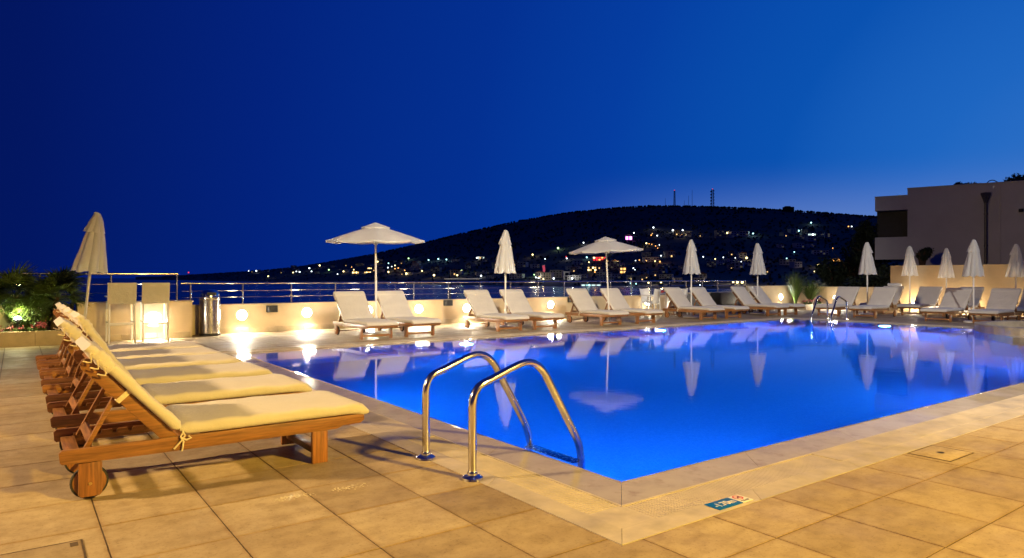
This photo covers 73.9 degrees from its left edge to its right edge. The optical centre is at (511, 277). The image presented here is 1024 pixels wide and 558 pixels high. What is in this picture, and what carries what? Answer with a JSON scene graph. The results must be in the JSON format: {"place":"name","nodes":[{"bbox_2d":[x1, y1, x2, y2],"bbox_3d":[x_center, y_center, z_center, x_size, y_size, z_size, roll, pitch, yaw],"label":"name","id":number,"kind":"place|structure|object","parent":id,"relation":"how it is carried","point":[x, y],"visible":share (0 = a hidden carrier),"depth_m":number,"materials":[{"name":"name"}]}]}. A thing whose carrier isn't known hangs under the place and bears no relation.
{"place":"outdoors","nodes":[
{"label":"outdoors","id":0,"kind":"place"},
{"bbox_2d":[269,483,367,501],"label":"water droplets","id":1,"kind":"object","parent":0,"point":[291,496],"visible":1,"depth_m":3.75},
{"bbox_2d":[2,278,732,310],"bbox_3d":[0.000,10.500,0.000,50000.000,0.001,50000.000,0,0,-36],"label":"sea","id":2,"kind":"structure","parent":0,"point":[228,297],"depth_m":567.84,"materials":[{"name":"blue liquid"}]},
{"bbox_2d":[0,309,1023,557],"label":"pool deck","id":3,"kind":"structure","parent":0,"point":[218,503],"depth_m":3.60,"materials":[{"name":"tile"}]},
{"bbox_2d":[0,304,73,347],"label":"planter","id":4,"kind":"object","parent":3,"relation":"on","point":[25,338],"visible":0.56,"depth_m":11.99,"materials":[{"name":"concrete"}]},
{"bbox_2d":[0,276,20,316],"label":"fan palm","id":5,"kind":"object","parent":4,"relation":"in","point":[5,297],"visible":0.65,"depth_m":11.97,"materials":[{"name":"green plant"}]},
{"bbox_2d":[0,325,24,331],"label":"flower bed","id":6,"kind":"object","parent":4,"relation":"in","point":[10,329],"visible":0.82,"depth_m":11.89,"materials":[{"name":"pink plant"}]},
{"bbox_2d":[3,295,52,326],"bbox_3d":[-8.802,0.599,12.527,0.943,0.754,0.345,0,0,-36],"label":"shrub","id":7,"kind":"object","parent":4,"relation":"on","point":[48,323],"visible":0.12,"depth_m":12.58,"materials":[{"name":"green plant"}]},
{"bbox_2d":[7,300,51,330],"bbox_3d":[-8.646,0.667,12.192,0.584,0.615,0.441,0,0,-13],"label":"shrub","id":8,"kind":"object","parent":4,"relation":"on","point":[26,321],"visible":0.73,"depth_m":12.11,"materials":[{"name":"green plant"}]},
{"bbox_2d":[0,260,60,327],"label":"fan palm","id":9,"kind":"object","parent":4,"relation":"in","point":[12,279],"visible":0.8,"depth_m":12.08,"materials":[{"name":"green plant"}]},
{"bbox_2d":[27,320,47,330],"bbox_3d":[-8.449,0.876,12.134,0.322,0.231,0.206,0,0,-36],"label":"flower bed","id":10,"kind":"object","parent":4,"relation":"on","point":[39,326],"visible":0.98,"depth_m":12.10,"materials":[{"name":"pink plant"}]},
{"bbox_2d":[16,266,92,329],"bbox_3d":[-8.384,0.349,12.499,1.224,1.242,1.312,0,0,-16],"label":"fan palm","id":11,"kind":"object","parent":4,"relation":"in","point":[56,281],"visible":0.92,"depth_m":12.38,"materials":[{"name":"green plant"}]},
{"bbox_2d":[0,539,86,557],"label":"hatch cover","id":12,"kind":"object","parent":3,"relation":"on","point":[71,549],"visible":1,"depth_m":2.96,"materials":[{"name":"stone"}]},
{"bbox_2d":[70,212,107,317],"bbox_3d":[-7.374,0.026,11.853,0.565,2.362,0.527,7,0,-36],"label":"closed umbrella","id":13,"kind":"object","parent":3,"relation":"on","point":[91,256],"visible":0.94,"depth_m":11.74,"materials":[{"name":"beige fabric"}]},
{"bbox_2d":[35,302,203,363],"bbox_3d":[-4.727,0.744,8.285,1.754,0.912,0.708,0,0,-36],"label":"sun lounger","id":14,"kind":"object","parent":3,"relation":"on","point":[58,356],"visible":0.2,"depth_m":8.17,"materials":[{"name":"beige fabric"}]},
{"bbox_2d":[104,283,136,343],"bbox_3d":[-7.276,0.645,12.654,0.490,1.110,0.545,0,0,-36],"label":"bar stool","id":15,"kind":"object","parent":3,"relation":"on","point":[121,293],"visible":0.98,"depth_m":12.50,"materials":[{"name":"white paint"}]},
{"bbox_2d":[37,304,220,375],"bbox_3d":[-4.209,0.744,7.574,1.754,0.912,0.708,0,0,-36],"label":"sun lounger","id":16,"kind":"object","parent":3,"relation":"on","point":[61,365],"visible":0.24,"depth_m":7.46,"materials":[{"name":"beige fabric"}]},
{"bbox_2d":[76,300,193,340],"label":"wall","id":17,"kind":"structure","parent":3,"relation":"on","point":[180,318],"depth_m":13.21,"materials":[{"name":"beige paint"}]},
{"bbox_2d":[0,272,177,299],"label":"railing","id":18,"kind":"object","parent":17,"relation":"on","point":[110,274],"visible":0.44,"depth_m":13.17,"materials":[{"name":"metal"}]},
{"bbox_2d":[147,313,160,324],"bbox_3d":[-7.014,0.800,13.330,0.240,0.240,0.062,0,0,-36],"label":"wall lamp","id":19,"kind":"object","parent":17,"relation":"attached to","point":[153,317],"visible":0.86,"depth_m":13.31,"materials":[{"name":"glass"}]},
{"bbox_2d":[40,307,241,394],"bbox_3d":[-3.714,0.744,6.895,1.754,0.912,0.708,0,0,-35],"label":"sun lounger","id":20,"kind":"object","parent":3,"relation":"on","point":[67,375],"visible":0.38,"depth_m":6.75,"materials":[{"name":"beige fabric"}]},
{"bbox_2d":[139,283,169,341],"bbox_3d":[-6.813,0.645,12.967,0.490,1.110,0.545,0,0,-34],"label":"bar stool","id":21,"kind":"object","parent":3,"relation":"on","point":[155,292],"visible":1,"depth_m":12.81,"materials":[{"name":"white paint"}]},
{"bbox_2d":[42,311,272,415],"bbox_3d":[-3.120,0.744,6.079,1.755,0.912,0.708,0,0,-37],"label":"sun lounger","id":22,"kind":"object","parent":3,"relation":"on","point":[58,392],"visible":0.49,"depth_m":5.89,"materials":[{"name":"beige fabric"}]},
{"bbox_2d":[47,316,311,449],"bbox_3d":[-2.519,0.742,5.254,1.755,0.916,0.708,0,0,-36],"label":"sun lounger","id":23,"kind":"object","parent":3,"relation":"on","point":[66,414],"visible":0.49,"depth_m":5.06,"materials":[{"name":"beige fabric"}]},
{"bbox_2d":[199,289,220,335],"bbox_3d":[-6.319,0.718,14.227,0.424,0.965,0.424,0,0,-36],"label":"litter bin","id":24,"kind":"object","parent":3,"relation":"on","point":[209,312],"visible":1,"depth_m":14.06,"materials":[{"name":"metal"}]},
{"bbox_2d":[53,336,368,497],"bbox_3d":[-1.871,0.779,4.365,1.755,0.843,0.708,0,0,-36],"label":"sun lounger","id":25,"kind":"object","parent":3,"relation":"on","point":[318,414],"visible":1,"depth_m":4.09,"materials":[{"name":"beige fabric"}]},
{"bbox_2d":[333,291,398,339],"bbox_3d":[-3.001,0.742,13.869,0.708,0.916,1.755,0,0,-36],"label":"sun lounger","id":26,"kind":"object","parent":3,"relation":"on","point":[354,309],"visible":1,"depth_m":14.13,"materials":[{"name":"white wood"}]},
{"bbox_2d":[326,223,424,334],"bbox_3d":[-2.897,0.017,14.457,1.913,2.382,1.912,0,0,13],"label":"open umbrella","id":27,"kind":"object","parent":3,"relation":"on","point":[375,234],"visible":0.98,"depth_m":14.12,"materials":[{"name":"white fabric"}]},
{"bbox_2d":[377,291,440,336],"bbox_3d":[-2.239,0.742,14.487,0.708,0.916,1.755,0,0,-38],"label":"sun lounger","id":28,"kind":"object","parent":3,"relation":"on","point":[394,305],"visible":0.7,"depth_m":14.74,"materials":[{"name":"white wood"}]},
{"bbox_2d":[463,290,528,331],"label":"sun lounger","id":29,"kind":"object","parent":3,"relation":"on","point":[482,305],"visible":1,"depth_m":16.05,"materials":[{"name":"white fabric"}]},
{"bbox_2d":[494,230,515,327],"bbox_3d":[-0.169,0.019,16.393,0.542,2.362,0.524,0,0,-36],"label":"closed umbrella","id":30,"kind":"object","parent":3,"relation":"on","point":[504,262],"visible":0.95,"depth_m":16.28,"materials":[{"name":"white fabric"}]},
{"bbox_2d":[499,289,564,329],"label":"sun lounger","id":31,"kind":"object","parent":3,"relation":"on","point":[517,302],"visible":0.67,"depth_m":16.64,"materials":[{"name":"white fabric"}]},
{"bbox_2d":[565,288,628,325],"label":"sun lounger","id":32,"kind":"object","parent":3,"relation":"on","point":[583,303],"visible":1,"depth_m":17.99,"materials":[{"name":"white fabric"}]},
{"bbox_2d":[569,237,642,323],"bbox_3d":[2.457,0.067,17.772,1.796,2.290,1.799,0,0,-22],"label":"open umbrella","id":33,"kind":"object","parent":3,"relation":"on","point":[606,245],"visible":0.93,"depth_m":17.43,"materials":[{"name":"white fabric"}]},
{"bbox_2d":[600,288,662,323],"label":"sun lounger","id":34,"kind":"object","parent":3,"relation":"on","point":[617,301],"visible":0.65,"depth_m":18.63,"materials":[{"name":"white fabric"}]},
{"bbox_2d":[639,288,660,309],"bbox_3d":[4.453,0.766,22.076,0.535,0.872,0.566,0,0,-41],"label":"plastic chair","id":35,"kind":"object","parent":3,"relation":"on","point":[644,293],"visible":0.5,"depth_m":22.24,"materials":[{"name":"white plastic"}]},
{"bbox_2d":[640,289,660,316],"bbox_3d":[4.353,0.766,21.210,0.566,0.872,0.535,0,0,34],"label":"plastic chair","id":36,"kind":"object","parent":3,"relation":"on","point":[656,295],"visible":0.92,"depth_m":21.04,"materials":[{"name":"white plastic"}]},
{"bbox_2d":[682,239,700,317],"bbox_3d":[5.425,0.019,20.570,0.527,2.362,0.565,0,0,-20],"label":"closed umbrella","id":37,"kind":"object","parent":3,"relation":"on","point":[691,265],"visible":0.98,"depth_m":20.45,"materials":[{"name":"white fabric"}]},
{"bbox_2d":[663,287,724,319],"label":"sun lounger","id":38,"kind":"object","parent":3,"relation":"on","point":[677,297],"visible":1,"depth_m":20.20,"materials":[{"name":"white fabric"}]},
{"bbox_2d":[689,287,749,318],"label":"sun lounger","id":39,"kind":"object","parent":3,"relation":"on","point":[702,296],"visible":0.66,"depth_m":20.92,"materials":[{"name":"white fabric"}]},
{"bbox_2d":[711,292,734,304],"bbox_3d":[7.547,0.858,24.286,0.860,0.685,0.448,0,0,-36],"label":"cabinet","id":40,"kind":"object","parent":3,"relation":"on","point":[723,298],"visible":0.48,"depth_m":24.06,"materials":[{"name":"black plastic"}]},
{"bbox_2d":[749,243,766,313],"bbox_3d":[8.211,0.019,22.705,0.542,2.362,0.524,0,0,33],"label":"closed umbrella","id":41,"kind":"object","parent":3,"relation":"on","point":[757,266],"visible":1,"depth_m":22.59,"materials":[{"name":"white fabric"}]},
{"bbox_2d":[730,286,788,315],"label":"sun lounger","id":42,"kind":"object","parent":3,"relation":"on","point":[742,295],"visible":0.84,"depth_m":22.06,"materials":[{"name":"white fabric"}]},
{"bbox_2d":[748,286,805,314],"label":"sun lounger","id":43,"kind":"object","parent":3,"relation":"on","point":[762,297],"visible":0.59,"depth_m":22.70,"materials":[{"name":"white fabric"}]},
{"bbox_2d":[793,304,813,309],"bbox_3d":[11.330,1.110,26.647,1.500,0.200,1.263,0,0,-36],"label":"corner planter","id":44,"kind":"object","parent":3,"relation":"on","point":[808,306],"visible":0.27,"depth_m":25.84,"materials":[{"name":"stone"}]},
{"bbox_2d":[799,279,826,303],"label":"ornamental grass","id":45,"kind":"object","parent":44,"relation":"in","point":[812,292],"depth_m":26.48,"materials":[{"name":"green plant"}]},
{"bbox_2d":[797,286,873,309],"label":"side wall","id":46,"kind":"structure","parent":3,"relation":"on","point":[828,293],"depth_m":26.44,"materials":[{"name":"beige paint"}]},
{"bbox_2d":[813,287,859,316],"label":"sun lounger","id":47,"kind":"object","parent":3,"relation":"on","point":[849,294],"visible":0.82,"depth_m":21.88,"materials":[{"name":"white fabric"}]},
{"bbox_2d":[858,242,876,314],"bbox_3d":[11.527,0.019,22.062,0.565,2.362,0.527,0,0,-4],"label":"closed umbrella","id":48,"kind":"object","parent":3,"relation":"on","point":[867,267],"visible":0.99,"depth_m":21.95,"materials":[{"name":"white fabric"}]},
{"bbox_2d":[849,287,897,317],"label":"sun lounger","id":49,"kind":"object","parent":3,"relation":"on","point":[881,298],"visible":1,"depth_m":20.94,"materials":[{"name":"white fabric"}]},
{"bbox_2d":[859,286,904,312],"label":"sun lounger","id":50,"kind":"object","parent":3,"relation":"on","point":[898,294],"visible":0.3,"depth_m":23.14,"materials":[{"name":"white fabric"}]},
{"bbox_2d":[901,246,917,312],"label":"closed umbrella","id":51,"kind":"object","parent":3,"relation":"on","point":[909,267],"visible":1,"depth_m":23.07,"materials":[{"name":"white fabric"}]},
{"bbox_2d":[897,286,942,315],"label":"sun lounger","id":52,"kind":"object","parent":3,"relation":"on","point":[927,296],"visible":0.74,"depth_m":22.24,"materials":[{"name":"white fabric"}]},
{"bbox_2d":[908,445,972,461],"bbox_3d":[2.932,1.195,4.654,0.380,0.006,0.270,0,0,-36],"label":"drain cover","id":53,"kind":"object","parent":3,"relation":"on","point":[941,453],"visible":1,"depth_m":4.63,"materials":[{"name":"stone"}]},
{"bbox_2d":[938,248,954,314],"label":"closed umbrella","id":54,"kind":"object","parent":3,"relation":"on","point":[946,271],"visible":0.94,"depth_m":22.15,"materials":[{"name":"white fabric"}]},
{"bbox_2d":[920,288,972,321],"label":"sun lounger","id":55,"kind":"object","parent":3,"relation":"on","point":[955,301],"visible":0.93,"depth_m":19.24,"materials":[{"name":"white fabric"}]},
{"bbox_2d":[890,264,1023,315],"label":"tall wall","id":56,"kind":"structure","parent":3,"relation":"on","point":[994,277],"depth_m":22.94,"materials":[{"name":"beige paint"}]},
{"bbox_2d":[938,287,984,317],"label":"sun lounger","id":57,"kind":"object","parent":3,"relation":"on","point":[978,291],"visible":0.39,"depth_m":21.23,"materials":[{"name":"white fabric"}]},
{"bbox_2d":[962,240,984,322],"bbox_3d":[12.401,0.084,18.305,0.495,2.232,0.512,0,0,-25],"label":"closed umbrella","id":58,"kind":"object","parent":3,"relation":"on","point":[973,267],"visible":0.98,"depth_m":18.19,"materials":[{"name":"white fabric"}]},
{"bbox_2d":[968,288,1021,322],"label":"sun lounger","id":59,"kind":"object","parent":3,"relation":"on","point":[1002,302],"visible":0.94,"depth_m":18.32,"materials":[{"name":"white fabric"}]},
{"bbox_2d":[1005,244,1023,317],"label":"closed umbrella","id":60,"kind":"object","parent":3,"relation":"on","point":[1015,268],"visible":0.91,"depth_m":20.36,"materials":[{"name":"white fabric"}]},
{"bbox_2d":[1007,289,1023,319],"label":"sun lounger","id":61,"kind":"object","parent":3,"relation":"on","point":[1020,307],"visible":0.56,"depth_m":19.84,"materials":[{"name":"white fabric"}]},
{"bbox_2d":[0,0,1023,277],"label":"sky","id":62,"kind":"structure","parent":0,"point":[204,136],"materials":[{"name":"blue"}]},
{"bbox_2d":[135,206,903,288],"bbox_3d":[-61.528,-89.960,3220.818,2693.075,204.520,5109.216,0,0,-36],"label":"hill","id":63,"kind":"structure","parent":0,"point":[756,217],"depth_m":1526.96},
{"bbox_2d":[431,267,441,272],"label":"house","id":64,"kind":"structure","parent":63,"relation":"on","point":[436,269],"depth_m":1454.74,"materials":[{"name":"grey glass"}]},
{"bbox_2d":[509,274,524,278],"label":"house","id":65,"kind":"structure","parent":63,"relation":"on","point":[515,276],"depth_m":1062.95,"materials":[{"name":"grey glass"}]},
{"bbox_2d":[162,205,897,286],"bbox_3d":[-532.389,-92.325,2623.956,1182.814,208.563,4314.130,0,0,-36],"label":"woodland","id":66,"kind":"object","parent":63,"relation":"on","point":[811,228],"visible":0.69,"depth_m":1546.84,"materials":[{"name":"black plant"}]},
{"bbox_2d":[540,273,553,279],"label":"house","id":67,"kind":"structure","parent":63,"relation":"on","point":[547,276],"depth_m":982.65,"materials":[{"name":"grey glass"}]},
{"bbox_2d":[550,270,563,277],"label":"house","id":68,"kind":"structure","parent":63,"relation":"on","point":[558,273],"depth_m":1008.33,"materials":[{"name":"grey glass"}]},
{"bbox_2d":[567,275,581,279],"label":"house","id":69,"kind":"structure","parent":63,"relation":"on","point":[575,277],"depth_m":939.15,"materials":[{"name":"white glass"}]},
{"bbox_2d":[592,256,605,261],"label":"neon building","id":70,"kind":"structure","parent":63,"relation":"on","point":[596,258],"depth_m":1202.66,"materials":[{"name":"red"}]},
{"bbox_2d":[597,277,613,280],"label":"house","id":71,"kind":"structure","parent":63,"relation":"on","point":[604,278],"depth_m":871.72,"materials":[{"name":"grey glass"}]},
{"bbox_2d":[607,261,619,270],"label":"house","id":72,"kind":"structure","parent":63,"relation":"on","point":[613,265],"depth_m":1059.37,"materials":[{"name":"grey glass"}]},
{"bbox_2d":[642,257,658,262],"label":"house","id":73,"kind":"structure","parent":63,"relation":"on","point":[648,259],"depth_m":1093.33,"materials":[{"name":"brown glass"}]},
{"bbox_2d":[659,274,673,278],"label":"house","id":74,"kind":"structure","parent":63,"relation":"on","point":[663,276],"depth_m":852.31,"materials":[{"name":"grey glass"}]},
{"bbox_2d":[663,250,674,257],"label":"house","id":75,"kind":"structure","parent":63,"relation":"on","point":[668,253],"depth_m":1133.93,"materials":[{"name":"tile"}]},
{"bbox_2d":[706,261,716,266],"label":"house","id":76,"kind":"structure","parent":63,"relation":"on","point":[711,263],"depth_m":975.77,"materials":[{"name":"grey glass"}]},
{"bbox_2d":[714,230,726,237],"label":"house","id":77,"kind":"structure","parent":63,"relation":"on","point":[720,233],"depth_m":1368.54,"materials":[{"name":"grey glass"}]},
{"bbox_2d":[727,258,742,262],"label":"house","id":78,"kind":"structure","parent":63,"relation":"on","point":[730,260],"depth_m":1028.08,"materials":[{"name":"grey glass"}]},
{"bbox_2d":[731,262,743,269],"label":"house","id":79,"kind":"structure","parent":63,"relation":"on","point":[739,265],"depth_m":949.98,"materials":[{"name":"grey glass"}]},
{"bbox_2d":[736,252,746,258],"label":"house","id":80,"kind":"structure","parent":63,"relation":"on","point":[743,255],"depth_m":1088.73,"materials":[{"name":"tile"}]},
{"bbox_2d":[779,259,795,264],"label":"house","id":81,"kind":"structure","parent":63,"relation":"on","point":[784,261],"depth_m":994.03,"materials":[{"name":"grey glass"}]},
{"bbox_2d":[789,262,801,267],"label":"house","id":82,"kind":"structure","parent":63,"relation":"on","point":[795,264],"depth_m":955.50,"materials":[{"name":"white glass"}]},
{"bbox_2d":[811,250,828,254],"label":"house","id":83,"kind":"structure","parent":63,"relation":"on","point":[820,252],"depth_m":1111.97,"materials":[{"name":"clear glass"}]},
{"bbox_2d":[244,319,1023,481],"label":"pool water","id":84,"kind":"structure","parent":0,"point":[640,402],"depth_m":8.04,"materials":[{"name":"blue liquid"}]},
{"bbox_2d":[783,271,809,303],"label":"ornamental grass","id":85,"kind":"object","parent":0,"point":[795,289],"depth_m":26.62,"materials":[{"name":"green plant"}]},
{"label":"pool basin","id":86,"kind":"structure","parent":0,"visible":0},
{"bbox_2d":[219,317,1023,545],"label":"pool coping","id":87,"kind":"object","parent":86,"relation":"on","point":[658,502],"visible":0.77,"depth_m":4.52,"materials":[{"name":"stone"}]},
{"bbox_2d":[416,351,584,481],"bbox_3d":[-0.066,1.456,4.536,0.964,1.889,0.698,0,0,-36],"label":"pool ladder","id":88,"kind":"object","parent":87,"relation":"attached to","point":[473,474],"visible":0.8,"depth_m":4.49,"materials":[{"name":"metal"}]},
{"bbox_2d":[704,494,752,509],"bbox_3d":[1.160,1.197,3.635,0.285,0.005,0.100,0,0,-36],"label":"depth sign","id":89,"kind":"object","parent":87,"relation":"on","point":[728,502],"visible":1,"depth_m":3.62,"materials":[{"name":"blue tile"}]},
{"bbox_2d":[810,296,848,321],"bbox_3d":[9.028,1.456,19.370,0.964,1.889,0.698,0,0,-36],"label":"pool ladder","id":90,"kind":"object","parent":87,"relation":"attached to","point":[826,300],"visible":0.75,"depth_m":19.36,"materials":[{"name":"metal"}]},
{"bbox_2d":[974,320,1023,336],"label":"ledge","id":91,"kind":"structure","parent":87,"relation":"on","point":[1015,328],"depth_m":14.88,"materials":[{"name":"stone"}]},
{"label":"terrace base","id":92,"kind":"structure","parent":0,"visible":0},
{"bbox_2d":[192,295,673,334],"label":"terrace wall","id":93,"kind":"structure","parent":92,"relation":"on","point":[290,317],"depth_m":15.94,"materials":[{"name":"beige paint"}]},
{"bbox_2d":[236,310,247,320],"bbox_3d":[-5.891,0.810,14.846,0.240,0.240,0.062,0,0,-36],"label":"wall lamp","id":94,"kind":"object","parent":93,"relation":"attached to","point":[241,315],"visible":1,"depth_m":14.82,"materials":[{"name":"glass"}]},
{"bbox_2d":[266,305,277,311],"bbox_3d":[-5.346,0.690,15.185,0.240,0.150,0.156,0,0,-36],"label":"wall speaker","id":95,"kind":"object","parent":93,"relation":"attached to","point":[271,308],"depth_m":15.12,"materials":[{"name":"black plastic"}]},
{"bbox_2d":[301,307,311,317],"bbox_3d":[-4.727,0.800,15.694,0.240,0.240,0.062,0,0,-36],"label":"wall lamp","id":96,"kind":"object","parent":93,"relation":"attached to","point":[306,312],"visible":1,"depth_m":15.67,"materials":[{"name":"glass"}]},
{"bbox_2d":[414,304,422,312],"bbox_3d":[-2.383,0.790,17.401,0.240,0.240,0.062,0,0,-36],"label":"wall lamp","id":97,"kind":"object","parent":93,"relation":"attached to","point":[418,308],"visible":1,"depth_m":17.37,"materials":[{"name":"glass"}]},
{"bbox_2d":[180,280,745,304],"bbox_3d":[0.960,0.332,20.000,19.545,0.476,0.090,0,0,-36],"label":"wall railing","id":98,"kind":"object","parent":93,"relation":"on","point":[448,288],"depth_m":17.85,"materials":[{"name":"metal"}]},
{"bbox_2d":[676,291,749,312],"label":"bar wall","id":99,"kind":"structure","parent":92,"relation":"on","point":[693,298],"depth_m":23.78,"materials":[{"name":"grey paint"}]},
{"bbox_2d":[744,285,793,303],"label":"corner wall","id":100,"kind":"structure","parent":92,"relation":"on","point":[772,292],"depth_m":26.79,"materials":[{"name":"beige paint"}]},
{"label":"garden ground","id":101,"kind":"structure","parent":0,"visible":0},
{"bbox_2d":[814,255,841,286],"bbox_3d":[17.499,0.751,37.100,2.008,4.108,1.832,0,0,19],"label":"tree","id":102,"kind":"object","parent":101,"relation":"on","point":[823,270],"visible":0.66,"depth_m":36.81,"materials":[{"name":"green plant"}]},
{"bbox_2d":[833,238,872,284],"bbox_3d":[18.087,0.213,35.908,1.878,5.182,2.081,0,0,-30],"label":"tree","id":103,"kind":"object","parent":101,"relation":"on","point":[846,269],"visible":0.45,"depth_m":36.01,"materials":[{"name":"green plant"}]},
{"bbox_2d":[840,275,873,286],"bbox_3d":[15.958,1.276,31.109,2.663,3.062,2.157,0,0,-45],"label":"tree","id":104,"kind":"object","parent":101,"relation":"on","point":[854,282],"visible":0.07,"depth_m":30.72,"materials":[{"name":"green plant"}]},
{"bbox_2d":[847,219,891,272],"bbox_3d":[17.961,-0.076,34.090,1.870,5.760,1.933,0,0,1],"label":"tree","id":105,"kind":"object","parent":101,"relation":"on","point":[863,235],"visible":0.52,"depth_m":33.89,"materials":[{"name":"green plant"}]},
{"bbox_2d":[856,264,889,286],"bbox_3d":[16.941,1.084,30.564,1.913,3.443,2.634,0,0,-66],"label":"tree","id":106,"kind":"object","parent":101,"relation":"on","point":[881,278],"visible":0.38,"depth_m":30.35,"materials":[{"name":"green plant"}]},
{"bbox_2d":[915,247,933,264],"bbox_3d":[17.815,0.716,29.525,0.671,4.176,0.816,0,0,-12],"label":"tree","id":107,"kind":"object","parent":101,"relation":"on","point":[923,255],"visible":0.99,"depth_m":29.36,"materials":[{"name":"green plant"}]},
{"bbox_2d":[875,180,1023,264],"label":"white building","id":108,"kind":"structure","parent":101,"relation":"on","point":[955,220],"depth_m":30.94,"materials":[{"name":"paint"}]},
{"bbox_2d":[882,216,902,236],"bbox_3d":[18.439,-2.030,32.997,0.900,1.940,0.035,0,0,35],"label":"balcony door","id":109,"kind":"structure","parent":108,"relation":"in","point":[892,226],"depth_m":32.98,"materials":[{"name":"glass"}]},
{"bbox_2d":[1004,173,1023,181],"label":"tree","id":110,"kind":"object","parent":101,"relation":"on","point":[1018,177],"visible":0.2,"depth_m":43.88,"materials":[{"name":"green plant"}]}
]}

